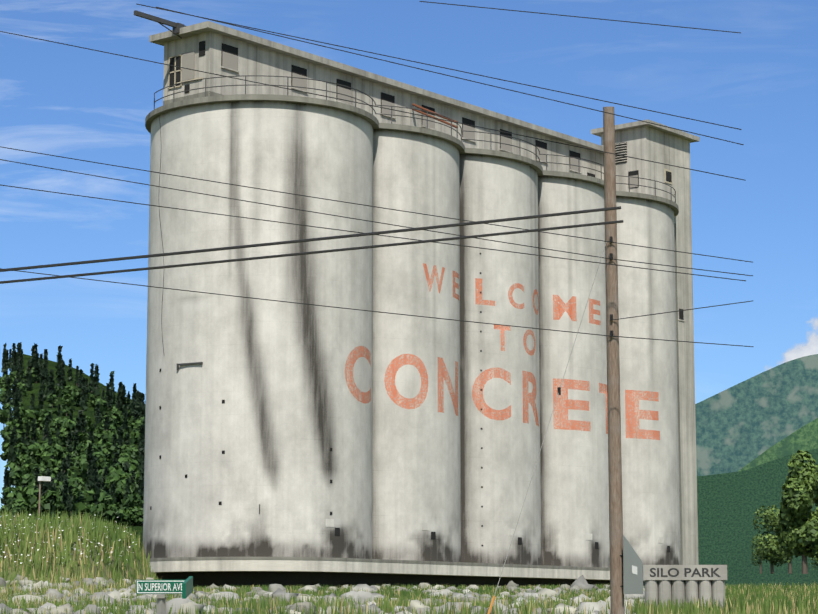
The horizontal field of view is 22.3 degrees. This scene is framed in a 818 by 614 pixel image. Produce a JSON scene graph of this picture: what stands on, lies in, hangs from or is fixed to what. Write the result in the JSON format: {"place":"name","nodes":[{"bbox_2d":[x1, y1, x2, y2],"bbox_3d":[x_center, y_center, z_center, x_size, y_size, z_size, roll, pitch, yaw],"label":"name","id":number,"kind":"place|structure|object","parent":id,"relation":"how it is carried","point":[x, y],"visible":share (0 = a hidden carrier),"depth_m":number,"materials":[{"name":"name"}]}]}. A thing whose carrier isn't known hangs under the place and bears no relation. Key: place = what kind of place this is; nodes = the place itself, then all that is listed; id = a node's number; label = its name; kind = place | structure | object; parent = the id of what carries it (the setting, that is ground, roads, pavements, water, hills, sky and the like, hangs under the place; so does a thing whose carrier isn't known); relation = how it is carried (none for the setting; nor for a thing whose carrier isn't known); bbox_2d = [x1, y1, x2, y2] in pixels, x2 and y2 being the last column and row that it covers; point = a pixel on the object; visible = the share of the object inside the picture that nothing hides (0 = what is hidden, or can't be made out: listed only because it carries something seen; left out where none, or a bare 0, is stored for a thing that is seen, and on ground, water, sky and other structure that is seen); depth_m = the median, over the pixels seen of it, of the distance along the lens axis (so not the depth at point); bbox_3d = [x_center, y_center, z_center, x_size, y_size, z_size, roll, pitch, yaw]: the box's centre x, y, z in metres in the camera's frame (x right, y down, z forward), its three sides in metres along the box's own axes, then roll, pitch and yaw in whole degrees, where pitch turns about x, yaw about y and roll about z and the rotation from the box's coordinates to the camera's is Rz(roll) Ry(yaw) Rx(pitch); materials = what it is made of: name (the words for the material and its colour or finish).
{"place":"outdoors","nodes":[
{"label":"outdoors","id":0,"kind":"place"},
{"bbox_2d":[15,354,145,548],"bbox_3d":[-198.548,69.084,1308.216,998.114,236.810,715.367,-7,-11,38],"label":"forest hillside","id":1,"kind":"structure","parent":0,"point":[89,412],"depth_m":1658.64,"materials":[{"name":"green plant"}]},
{"bbox_2d":[0,342,145,525],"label":"forest trees","id":2,"kind":"object","parent":1,"relation":"on","point":[92,461],"visible":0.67,"depth_m":1389.27,"materials":[{"name":"green plant"}]},
{"bbox_2d":[0,509,817,613],"bbox_3d":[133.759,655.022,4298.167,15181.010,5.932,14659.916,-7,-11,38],"label":"ground","id":3,"kind":"structure","parent":0,"point":[78,567],"depth_m":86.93,"materials":[{"name":"green plant"}]},
{"bbox_2d":[38,476,50,515],"bbox_3d":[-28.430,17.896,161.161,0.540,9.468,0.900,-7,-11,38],"label":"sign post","id":4,"kind":"object","parent":3,"relation":"on","point":[43,478],"visible":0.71,"depth_m":161.56,"materials":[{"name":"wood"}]},
{"bbox_2d":[0,514,136,564],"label":"daisy flowers","id":5,"kind":"object","parent":3,"relation":"on","point":[59,537],"visible":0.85,"depth_m":86.63,"materials":[{"name":"plant"}]},
{"bbox_2d":[136,576,192,613],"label":"street name sign","id":6,"kind":"object","parent":3,"relation":"on","point":[162,588],"visible":1,"depth_m":26.95,"materials":[{"name":"teal metal"}]},
{"bbox_2d":[0,574,644,613],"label":"rocks","id":7,"kind":"object","parent":3,"relation":"on","point":[577,584],"visible":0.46,"depth_m":67.30,"materials":[{"name":"grey stone"}]},
{"bbox_2d":[146,557,644,588],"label":"base slab","id":8,"kind":"structure","parent":3,"relation":"on","point":[260,571],"depth_m":109.37,"materials":[{"name":"concrete"}]},
{"bbox_2d":[143,101,372,558],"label":"silo wall","id":9,"kind":"structure","parent":8,"relation":"on","point":[284,418],"depth_m":109.28,"materials":[{"name":"concrete"}]},
{"bbox_2d":[150,117,669,551],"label":"wall fittings","id":10,"kind":"object","parent":9,"relation":"attached to","point":[330,523],"depth_m":112.83,"materials":[{"name":"black metal"}]},
{"bbox_2d":[145,94,678,215],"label":"cap slab","id":11,"kind":"structure","parent":9,"relation":"on","point":[152,115],"depth_m":116.30,"materials":[{"name":"concrete"}]},
{"bbox_2d":[134,10,603,179],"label":"gallery","id":12,"kind":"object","parent":11,"relation":"on","point":[211,47],"depth_m":119.06,"materials":[{"name":"concrete"}]},
{"bbox_2d":[154,75,675,202],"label":"deck railing","id":13,"kind":"object","parent":11,"relation":"on","point":[427,120],"visible":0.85,"depth_m":116.84,"materials":[{"name":"grey metal"}]},
{"bbox_2d":[372,129,460,561],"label":"silo wall","id":14,"kind":"structure","parent":8,"relation":"on","point":[416,470],"depth_m":115.74,"materials":[{"name":"concrete"}]},
{"bbox_2d":[460,154,540,564],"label":"silo wall","id":15,"kind":"structure","parent":8,"relation":"on","point":[494,188],"depth_m":121.75,"materials":[{"name":"concrete"}]},
{"bbox_2d":[345,263,659,439],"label":"painted lettering","id":16,"kind":"object","parent":15,"relation":"attached to","point":[396,364],"visible":0.92,"depth_m":122.60,"materials":[{"name":"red paint"}]},
{"bbox_2d":[538,176,609,567],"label":"silo wall","id":17,"kind":"structure","parent":8,"relation":"on","point":[574,488],"depth_m":127.68,"materials":[{"name":"concrete"}]},
{"bbox_2d":[603,107,642,613],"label":"utility pole","id":18,"kind":"object","parent":3,"relation":"on","point":[626,570],"visible":0.94,"depth_m":45.60,"materials":[{"name":"brown wood"}]},
{"bbox_2d":[0,1,753,613],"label":"power lines","id":19,"kind":"object","parent":18,"relation":"attached to","point":[380,233],"visible":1,"depth_m":42.91,"materials":[{"name":"black metal"}]},
{"bbox_2d":[591,119,699,564],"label":"tower","id":20,"kind":"structure","parent":3,"relation":"on","point":[651,142],"depth_m":140.12,"materials":[{"name":"concrete"}]},
{"bbox_2d":[643,565,726,607],"bbox_3d":[8.198,8.640,61.690,2.485,1.939,0.423,0,-9,2],"label":"silo park monument","id":21,"kind":"object","parent":3,"relation":"on","point":[673,582],"visible":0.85,"depth_m":61.58,"materials":[{"name":"concrete"}]},
{"bbox_2d":[0,0,817,507],"label":"sky","id":22,"kind":"structure","parent":0,"point":[761,80],"materials":[{"name":"blue"}]},
{"bbox_2d":[616,196,680,564],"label":"silo wall","id":23,"kind":"structure","parent":0,"point":[650,493],"depth_m":134.16,"materials":[{"name":"concrete"}]},
{"bbox_2d":[695,354,817,475],"bbox_3d":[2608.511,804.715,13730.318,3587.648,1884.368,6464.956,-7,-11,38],"label":"mountain ridge","id":24,"kind":"structure","parent":0,"point":[741,425],"depth_m":15354.08,"materials":[{"name":"green plant"}]},
{"bbox_2d":[697,448,817,586],"bbox_3d":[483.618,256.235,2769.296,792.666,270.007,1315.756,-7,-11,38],"label":"forest hill","id":25,"kind":"structure","parent":0,"point":[728,504],"depth_m":2735.06,"materials":[{"name":"green plant"}]},
{"bbox_2d":[737,418,817,471],"bbox_3d":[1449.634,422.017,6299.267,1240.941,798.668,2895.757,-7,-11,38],"label":"mountain slope","id":26,"kind":"structure","parent":0,"point":[804,438],"depth_m":6728.50,"materials":[{"name":"green plant"}]},
{"bbox_2d":[751,450,817,573],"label":"cottonwood trees","id":27,"kind":"object","parent":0,"point":[793,523],"visible":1,"depth_m":298.68,"materials":[{"name":"green plant"}]},
{"bbox_2d":[767,318,817,369],"bbox_3d":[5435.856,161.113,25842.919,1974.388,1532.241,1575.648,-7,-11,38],"label":"cloud","id":28,"kind":"structure","parent":0,"point":[809,347],"depth_m":25857.74,"materials":[{"name":"white"}]}
]}

